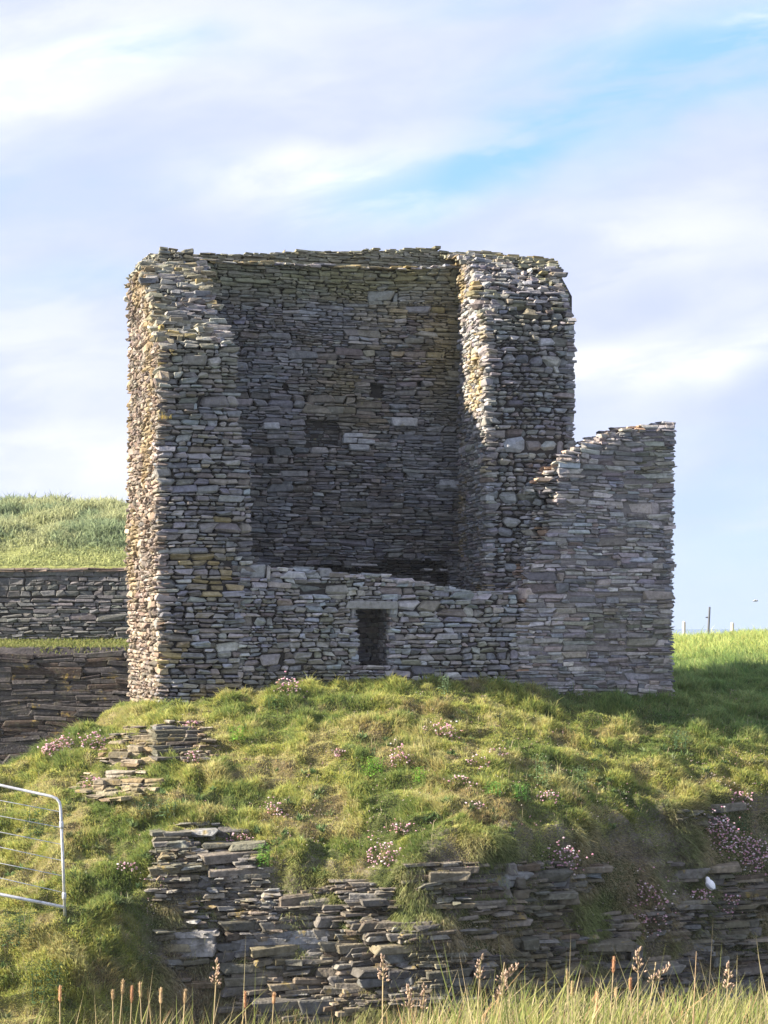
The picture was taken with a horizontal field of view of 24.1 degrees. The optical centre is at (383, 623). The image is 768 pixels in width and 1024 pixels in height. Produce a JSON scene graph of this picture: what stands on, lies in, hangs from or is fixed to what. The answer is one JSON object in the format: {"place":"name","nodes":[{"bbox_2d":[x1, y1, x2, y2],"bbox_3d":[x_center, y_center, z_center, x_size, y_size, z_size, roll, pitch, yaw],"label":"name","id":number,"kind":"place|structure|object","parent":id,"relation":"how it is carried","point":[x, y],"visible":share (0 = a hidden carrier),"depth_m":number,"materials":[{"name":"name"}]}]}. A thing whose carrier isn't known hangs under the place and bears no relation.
{"place":"outdoors","nodes":[
{"label":"outdoors","id":0,"kind":"place"},
{"bbox_2d":[0,513,129,741],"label":"hillside","id":1,"kind":"structure","parent":0,"point":[31,650],"depth_m":70.60,"materials":[{"name":"green plant"}]},
{"bbox_2d":[0,489,129,674],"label":"hillside weeds","id":2,"kind":"object","parent":1,"relation":"on","point":[65,518],"visible":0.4,"depth_m":74.36,"materials":[{"name":"green plant"}]},
{"bbox_2d":[0,650,130,764],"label":"retaining wall","id":3,"kind":"structure","parent":1,"relation":"on","point":[25,675],"depth_m":66.39,"materials":[{"name":"grey stone"}]},
{"bbox_2d":[0,568,131,640],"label":"retaining wall","id":4,"kind":"structure","parent":1,"relation":"on","point":[36,603],"depth_m":70.16,"materials":[{"name":"stone"}]},
{"bbox_2d":[0,623,767,1023],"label":"ground","id":5,"kind":"structure","parent":0,"point":[144,938],"depth_m":40.15,"materials":[{"name":"green plant"}]},
{"bbox_2d":[0,908,37,946],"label":"leafy plant","id":6,"kind":"object","parent":5,"relation":"on","point":[19,921],"visible":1,"depth_m":35.59,"materials":[{"name":"green plant"}]},
{"bbox_2d":[0,784,65,916],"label":"metal fence","id":7,"kind":"object","parent":5,"relation":"on","point":[61,827],"visible":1,"depth_m":36.02,"materials":[{"name":"metal"}]},
{"bbox_2d":[23,803,54,837],"bbox_3d":[-7.494,4.285,39.147,0.748,0.769,0.528,0,0,0],"label":"leafy plant","id":8,"kind":"object","parent":5,"relation":"on","point":[42,820],"visible":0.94,"depth_m":39.06,"materials":[{"name":"green plant"}]},
{"bbox_2d":[23,960,68,1003],"bbox_3d":[-6.477,6.866,34.557,0.894,0.823,0.657,0,0,25],"label":"leafy plant","id":9,"kind":"object","parent":5,"relation":"on","point":[40,987],"visible":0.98,"depth_m":34.55,"materials":[{"name":"green plant"}]},
{"bbox_2d":[37,740,59,755],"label":"thrift clump","id":10,"kind":"object","parent":5,"relation":"on","point":[46,748],"visible":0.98,"depth_m":42.83,"materials":[{"name":"pink plant"}]},
{"bbox_2d":[55,733,74,750],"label":"thrift clump","id":11,"kind":"object","parent":5,"relation":"on","point":[62,744],"visible":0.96,"depth_m":42.94,"materials":[{"name":"pink plant"}]},
{"bbox_2d":[82,775,99,787],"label":"thrift clump","id":12,"kind":"object","parent":5,"relation":"on","point":[92,779],"visible":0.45,"depth_m":41.22,"materials":[{"name":"pink plant"}]},
{"bbox_2d":[78,731,105,750],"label":"thrift clump","id":13,"kind":"object","parent":5,"relation":"on","point":[93,740],"visible":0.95,"depth_m":42.89,"materials":[{"name":"pink plant"}]},
{"bbox_2d":[69,770,165,801],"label":"rock outcrop","id":14,"kind":"object","parent":5,"relation":"on","point":[101,787],"visible":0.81,"depth_m":40.60,"materials":[{"name":"grey stone"}]},
{"bbox_2d":[117,859,137,872],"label":"thrift clump","id":15,"kind":"object","parent":5,"relation":"on","point":[127,863],"visible":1,"depth_m":37.44,"materials":[{"name":"pink plant"}]},
{"bbox_2d":[133,796,157,816],"bbox_3d":[-5.257,4.005,39.434,0.601,0.430,0.467,0,0,23],"label":"leafy plant","id":16,"kind":"object","parent":5,"relation":"on","point":[137,806],"visible":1,"depth_m":39.39,"materials":[{"name":"green plant"}]},
{"bbox_2d":[95,720,221,768],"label":"rock outcrop","id":17,"kind":"object","parent":5,"relation":"on","point":[163,738],"visible":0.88,"depth_m":42.10,"materials":[{"name":"grey stone"}]},
{"bbox_2d":[155,798,179,817],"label":"leafy plant","id":18,"kind":"object","parent":5,"relation":"on","point":[173,814],"visible":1,"depth_m":39.28,"materials":[{"name":"green plant"}]},
{"bbox_2d":[182,718,198,726],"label":"thrift clump","id":19,"kind":"object","parent":5,"relation":"on","point":[189,722],"visible":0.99,"depth_m":43.16,"materials":[{"name":"pink plant"}]},
{"bbox_2d":[185,750,200,764],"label":"thrift clump","id":20,"kind":"object","parent":5,"relation":"on","point":[194,756],"visible":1,"depth_m":41.26,"materials":[{"name":"pink plant"}]},
{"bbox_2d":[229,726,247,741],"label":"leafy plant","id":21,"kind":"object","parent":5,"relation":"on","point":[233,735],"visible":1,"depth_m":42.15,"materials":[{"name":"green plant"}]},
{"bbox_2d":[255,843,273,866],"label":"leafy plant","id":22,"kind":"object","parent":5,"relation":"on","point":[260,856],"visible":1,"depth_m":37.78,"materials":[{"name":"green plant"}]},
{"bbox_2d":[262,694,286,708],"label":"leafy plant","id":23,"kind":"object","parent":5,"relation":"on","point":[272,703],"visible":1,"depth_m":44.04,"materials":[{"name":"green plant"}]},
{"bbox_2d":[265,797,287,817],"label":"thrift clump","id":24,"kind":"object","parent":5,"relation":"on","point":[274,806],"visible":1,"depth_m":39.60,"materials":[{"name":"pink plant"}]},
{"bbox_2d":[274,671,307,697],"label":"thrift clump","id":25,"kind":"object","parent":5,"relation":"on","point":[290,684],"visible":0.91,"depth_m":44.58,"materials":[{"name":"pink plant"}]},
{"bbox_2d":[331,747,345,756],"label":"thrift clump","id":26,"kind":"object","parent":5,"relation":"on","point":[335,753],"visible":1,"depth_m":41.55,"materials":[{"name":"pink plant"}]},
{"bbox_2d":[361,756,386,777],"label":"leafy plant","id":27,"kind":"object","parent":5,"relation":"on","point":[372,768],"visible":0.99,"depth_m":40.88,"materials":[{"name":"green plant"}]},
{"bbox_2d":[0,691,767,1023],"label":"weeds","id":28,"kind":"object","parent":5,"relation":"on","point":[316,797],"visible":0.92,"depth_m":39.77,"materials":[{"name":"green plant"}]},
{"bbox_2d":[123,246,677,702],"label":"ruined tower","id":29,"kind":"structure","parent":5,"relation":"on","point":[371,464],"depth_m":48.33,"materials":[{"name":"stone"}]},
{"bbox_2d":[158,413,171,419],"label":"dry grass tuft","id":30,"kind":"object","parent":29,"relation":"on","point":[162,416],"visible":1,"depth_m":44.90,"materials":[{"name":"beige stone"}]},
{"bbox_2d":[384,818,416,834],"bbox_3d":[0.352,4.376,38.690,0.714,0.457,0.531,0,0,0],"label":"thrift clump","id":31,"kind":"object","parent":5,"relation":"on","point":[394,825],"visible":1,"depth_m":38.56,"materials":[{"name":"pink plant"}]},
{"bbox_2d":[389,739,413,766],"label":"thrift clump","id":32,"kind":"object","parent":5,"relation":"on","point":[402,752],"visible":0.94,"depth_m":41.19,"materials":[{"name":"pink plant"}]},
{"bbox_2d":[411,767,429,782],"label":"leafy plant","id":33,"kind":"object","parent":5,"relation":"on","point":[419,774],"visible":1,"depth_m":40.45,"materials":[{"name":"green plant"}]},
{"bbox_2d":[422,718,462,741],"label":"thrift clump","id":34,"kind":"object","parent":5,"relation":"on","point":[443,727],"visible":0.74,"depth_m":42.83,"materials":[{"name":"pink plant"}]},
{"bbox_2d":[437,674,451,693],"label":"leafy plant","id":35,"kind":"object","parent":5,"relation":"on","point":[447,681],"visible":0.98,"depth_m":45.74,"materials":[{"name":"green plant"}]},
{"bbox_2d":[136,690,767,959],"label":"wild flowers","id":36,"kind":"object","parent":5,"relation":"on","point":[466,788],"visible":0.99,"depth_m":40.54,"materials":[{"name":"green plant"}]},
{"bbox_2d":[144,800,767,1023],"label":"cliff","id":37,"kind":"structure","parent":5,"relation":"on","point":[348,975],"depth_m":37.39,"materials":[{"name":"grey stone"}]},
{"bbox_2d":[166,928,217,956],"bbox_3d":[-3.909,6.534,37.134,1.050,0.540,0.953,0,0,5],"label":"rock slab","id":38,"kind":"object","parent":37,"relation":"on","point":[208,947],"visible":0.6,"depth_m":36.68,"materials":[{"name":"grey stone"}]},
{"bbox_2d":[226,830,253,840],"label":"thrift clump","id":39,"kind":"object","parent":37,"relation":"on","point":[244,837],"visible":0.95,"depth_m":38.75,"materials":[{"name":"pink plant"}]},
{"bbox_2d":[232,930,329,956],"bbox_3d":[-2.160,6.585,37.305,2.155,0.584,0.798,0,0,0],"label":"rock slab","id":40,"kind":"object","parent":37,"relation":"on","point":[306,939],"visible":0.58,"depth_m":36.95,"materials":[{"name":"grey stone"}]},
{"bbox_2d":[366,835,403,867],"bbox_3d":[0.068,4.916,37.911,0.887,0.951,0.591,0,0,0],"label":"thrift clump","id":41,"kind":"object","parent":37,"relation":"on","point":[386,851],"visible":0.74,"depth_m":37.84,"materials":[{"name":"pink plant"}]},
{"bbox_2d":[541,837,593,877],"bbox_3d":[3.806,5.098,39.245,1.512,0.919,0.550,0,0,0],"label":"thrift clump","id":42,"kind":"object","parent":37,"relation":"on","point":[571,852],"visible":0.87,"depth_m":39.16,"materials":[{"name":"pink plant"}]},
{"bbox_2d":[585,873,601,877],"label":"rock slab","id":43,"kind":"object","parent":37,"relation":"on","point":[596,875],"visible":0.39,"depth_m":40.22,"materials":[{"name":"grey stone"}]},
{"bbox_2d":[634,914,648,925],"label":"thrift clump","id":44,"kind":"object","parent":37,"relation":"on","point":[645,918],"visible":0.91,"depth_m":40.73,"materials":[{"name":"pink plant"}]},
{"bbox_2d":[627,867,675,936],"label":"thrift clump","id":45,"kind":"object","parent":37,"relation":"on","point":[657,897],"visible":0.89,"depth_m":40.88,"materials":[{"name":"pink plant"}]},
{"bbox_2d":[688,889,713,909],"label":"thrift clump","id":46,"kind":"object","parent":37,"relation":"on","point":[700,891],"visible":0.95,"depth_m":41.94,"materials":[{"name":"pink plant"}]},
{"bbox_2d":[694,939,715,955],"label":"rock slab","id":47,"kind":"object","parent":37,"relation":"on","point":[700,947],"visible":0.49,"depth_m":41.94,"materials":[{"name":"grey stone"}]},
{"bbox_2d":[705,877,715,889],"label":"seabird","id":48,"kind":"object","parent":37,"relation":"on","point":[710,884],"visible":1,"depth_m":41.89,"materials":[{"name":"white"}]},
{"bbox_2d":[716,894,742,915],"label":"thrift clump","id":49,"kind":"object","parent":37,"relation":"on","point":[737,898],"visible":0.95,"depth_m":42.54,"materials":[{"name":"pink plant"}]},
{"bbox_2d":[732,833,767,876],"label":"thrift clump","id":50,"kind":"object","parent":37,"relation":"on","point":[765,855],"visible":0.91,"depth_m":43.37,"materials":[{"name":"pink plant"}]},
{"bbox_2d":[443,775,478,787],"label":"thrift clump","id":51,"kind":"object","parent":5,"relation":"on","point":[466,777],"visible":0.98,"depth_m":40.36,"materials":[{"name":"pink plant"}]},
{"bbox_2d":[459,799,483,811],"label":"thrift clump","id":52,"kind":"object","parent":5,"relation":"on","point":[476,804],"visible":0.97,"depth_m":39.29,"materials":[{"name":"pink plant"}]},
{"bbox_2d":[466,754,489,768],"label":"thrift clump","id":53,"kind":"object","parent":5,"relation":"on","point":[474,759],"visible":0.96,"depth_m":41.44,"materials":[{"name":"pink plant"}]},
{"bbox_2d":[484,781,504,795],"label":"leafy plant","id":54,"kind":"object","parent":5,"relation":"on","point":[491,785],"visible":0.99,"depth_m":39.97,"materials":[{"name":"green plant"}]},
{"bbox_2d":[488,745,508,755],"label":"thrift clump","id":55,"kind":"object","parent":5,"relation":"on","point":[493,750],"visible":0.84,"depth_m":42.17,"materials":[{"name":"pink plant"}]},
{"bbox_2d":[512,781,530,800],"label":"leafy plant","id":56,"kind":"object","parent":5,"relation":"on","point":[517,793],"visible":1,"depth_m":40.11,"materials":[{"name":"green plant"}]},
{"bbox_2d":[532,753,551,785],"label":"leafy plant","id":57,"kind":"object","parent":5,"relation":"on","point":[546,779],"visible":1,"depth_m":41.45,"materials":[{"name":"green plant"}]},
{"bbox_2d":[538,789,562,803],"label":"thrift clump","id":58,"kind":"object","parent":5,"relation":"on","point":[550,793],"visible":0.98,"depth_m":40.72,"materials":[{"name":"pink plant"}]},
{"bbox_2d":[568,765,591,789],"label":"leafy plant","id":59,"kind":"object","parent":5,"relation":"on","point":[581,777],"visible":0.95,"depth_m":42.03,"materials":[{"name":"green plant"}]},
{"bbox_2d":[673,730,690,749],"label":"leafy plant","id":60,"kind":"object","parent":5,"relation":"on","point":[676,737],"visible":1,"depth_m":45.48,"materials":[{"name":"green plant"}]},
{"bbox_2d":[682,621,685,634],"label":"fence post","id":61,"kind":"object","parent":5,"relation":"on","point":[683,626],"visible":0.63,"depth_m":104.94,"materials":[{"name":"grey wood"}]},
{"bbox_2d":[705,607,710,633],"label":"utility pole","id":62,"kind":"object","parent":5,"relation":"on","point":[708,625],"visible":0.82,"depth_m":109.95,"materials":[{"name":"grey wood"}]},
{"bbox_2d":[703,806,744,859],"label":"thrift clump","id":63,"kind":"object","parent":5,"relation":"on","point":[714,831],"visible":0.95,"depth_m":42.99,"materials":[{"name":"pink plant"}]},
{"bbox_2d":[721,812,753,832],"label":"leafy plant","id":64,"kind":"object","parent":5,"relation":"on","point":[738,823],"visible":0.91,"depth_m":43.42,"materials":[{"name":"green plant"}]},
{"bbox_2d":[731,789,752,809],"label":"thrift clump","id":65,"kind":"object","parent":5,"relation":"on","point":[741,795],"visible":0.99,"depth_m":43.84,"materials":[{"name":"pink plant"}]},
{"bbox_2d":[0,912,767,1023],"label":"foreground grass","id":66,"kind":"structure","parent":0,"point":[733,1013],"depth_m":6.38,"materials":[{"name":"plant"}]},
{"bbox_2d":[0,0,767,628],"label":"sky","id":67,"kind":"structure","parent":0,"point":[623,144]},
{"bbox_2d":[671,629,767,634],"bbox_3d":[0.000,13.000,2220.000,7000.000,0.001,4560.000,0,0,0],"label":"sea","id":68,"kind":"structure","parent":0,"point":[699,631],"depth_m":3600.32,"materials":[{"name":"liquid"}]},
{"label":"near bank","id":69,"kind":"structure","parent":0,"visible":0},
{"bbox_2d":[58,985,61,1023],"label":"foxtail stalk","id":70,"kind":"object","parent":69,"relation":"on","point":[60,995],"visible":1,"depth_m":6.30,"materials":[{"name":"beige plant"}]},
{"bbox_2d":[110,989,114,1023],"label":"foxtail stalk","id":71,"kind":"object","parent":69,"relation":"on","point":[112,994],"visible":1,"depth_m":6.40,"materials":[{"name":"beige plant"}]},
{"bbox_2d":[119,979,124,1023],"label":"foxtail stalk","id":72,"kind":"object","parent":69,"relation":"on","point":[122,986],"visible":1,"depth_m":6.20,"materials":[{"name":"beige plant"}]},
{"bbox_2d":[130,985,133,1023],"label":"foxtail stalk","id":73,"kind":"object","parent":69,"relation":"on","point":[131,994],"visible":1,"depth_m":6.50,"materials":[{"name":"brown plant"}]},
{"bbox_2d":[138,982,142,1023],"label":"foxtail stalk","id":74,"kind":"object","parent":69,"relation":"on","point":[139,990],"visible":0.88,"depth_m":6.10,"materials":[{"name":"beige plant"}]},
{"bbox_2d":[158,987,161,1023],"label":"foxtail stalk","id":75,"kind":"object","parent":69,"relation":"on","point":[160,995],"visible":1,"depth_m":6.40,"materials":[{"name":"beige plant"}]},
{"bbox_2d":[183,988,186,1023],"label":"foxtail stalk","id":76,"kind":"object","parent":69,"relation":"on","point":[185,996],"visible":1,"depth_m":6.30,"materials":[{"name":"beige plant"}]},
{"bbox_2d":[209,958,221,1023],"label":"panicle stalk","id":77,"kind":"object","parent":69,"relation":"on","point":[216,973],"visible":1,"depth_m":6.30,"materials":[{"name":"beige plant"}]},
{"bbox_2d":[244,991,246,1023],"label":"foxtail stalk","id":78,"kind":"object","parent":69,"relation":"on","point":[245,999],"visible":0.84,"depth_m":6.50,"materials":[{"name":"brown plant"}]},
{"bbox_2d":[272,992,275,1023],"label":"foxtail stalk","id":79,"kind":"object","parent":69,"relation":"on","point":[274,997],"visible":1,"depth_m":6.20,"materials":[{"name":"beige plant"}]},
{"bbox_2d":[377,953,389,1023],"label":"panicle stalk","id":80,"kind":"object","parent":69,"relation":"on","point":[383,969],"visible":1,"depth_m":6.20,"materials":[{"name":"beige plant"}]},
{"bbox_2d":[401,984,414,1023],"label":"panicle stalk","id":81,"kind":"object","parent":69,"relation":"on","point":[409,995],"visible":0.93,"depth_m":6.30,"materials":[{"name":"beige plant"}]},
{"bbox_2d":[419,982,428,1023],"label":"panicle stalk","id":82,"kind":"object","parent":69,"relation":"on","point":[423,1001],"visible":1,"depth_m":6.30,"materials":[{"name":"beige plant"}]},
{"bbox_2d":[474,953,485,1023],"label":"panicle stalk","id":83,"kind":"object","parent":69,"relation":"on","point":[479,972],"visible":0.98,"depth_m":6.20,"materials":[{"name":"beige plant"}]},
{"bbox_2d":[493,969,508,1023],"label":"panicle stalk","id":84,"kind":"object","parent":69,"relation":"on","point":[505,981],"visible":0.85,"depth_m":6.10,"materials":[{"name":"beige plant"}]},
{"bbox_2d":[495,962,518,1021],"bbox_3d":[0.411,1.426,6.205,0.108,0.522,0.024,0,0,7],"label":"drooping stalk","id":85,"kind":"object","parent":69,"relation":"on","point":[513,969],"visible":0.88,"depth_m":6.20,"materials":[{"name":"beige plant"}]},
{"bbox_2d":[565,969,569,1017],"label":"foxtail stalk","id":86,"kind":"object","parent":69,"relation":"on","point":[567,973],"visible":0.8,"depth_m":6.30,"materials":[{"name":"beige plant"}]},
{"bbox_2d":[569,981,573,1023],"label":"foxtail stalk","id":87,"kind":"object","parent":69,"relation":"on","point":[571,987],"visible":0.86,"depth_m":6.10,"materials":[{"name":"beige plant"}]},
{"bbox_2d":[594,991,598,1023],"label":"foxtail stalk","id":88,"kind":"object","parent":69,"relation":"on","point":[597,1006],"visible":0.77,"depth_m":6.20,"materials":[{"name":"beige plant"}]},
{"bbox_2d":[609,956,615,1022],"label":"foxtail stalk","id":89,"kind":"object","parent":69,"relation":"on","point":[613,965],"visible":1,"depth_m":6.00,"materials":[{"name":"beige plant"}]},
{"bbox_2d":[613,987,617,1023],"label":"foxtail stalk","id":90,"kind":"object","parent":69,"relation":"on","point":[615,992],"visible":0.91,"depth_m":6.40,"materials":[{"name":"beige plant"}]},
{"bbox_2d":[628,978,631,1019],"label":"foxtail stalk","id":91,"kind":"object","parent":69,"relation":"on","point":[630,983],"visible":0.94,"depth_m":6.20,"materials":[{"name":"beige plant"}]},
{"bbox_2d":[632,946,646,1023],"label":"panicle stalk","id":92,"kind":"object","parent":69,"relation":"on","point":[638,962],"visible":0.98,"depth_m":6.10,"materials":[{"name":"beige plant"}]},
{"bbox_2d":[647,962,670,1023],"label":"drooping stalk","id":93,"kind":"object","parent":69,"relation":"on","point":[657,976],"visible":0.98,"depth_m":6.10,"materials":[{"name":"beige plant"}]},
{"bbox_2d":[692,951,696,1023],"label":"bare straw","id":94,"kind":"object","parent":69,"relation":"on","point":[694,992],"visible":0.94,"depth_m":6.00,"materials":[{"name":"beige plant"}]},
{"bbox_2d":[723,960,734,1008],"bbox_3d":[1.189,1.400,6.207,0.042,0.485,0.030,0,0,0],"label":"panicle stalk","id":95,"kind":"object","parent":69,"relation":"on","point":[727,972],"visible":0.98,"depth_m":6.20,"materials":[{"name":"beige plant"}]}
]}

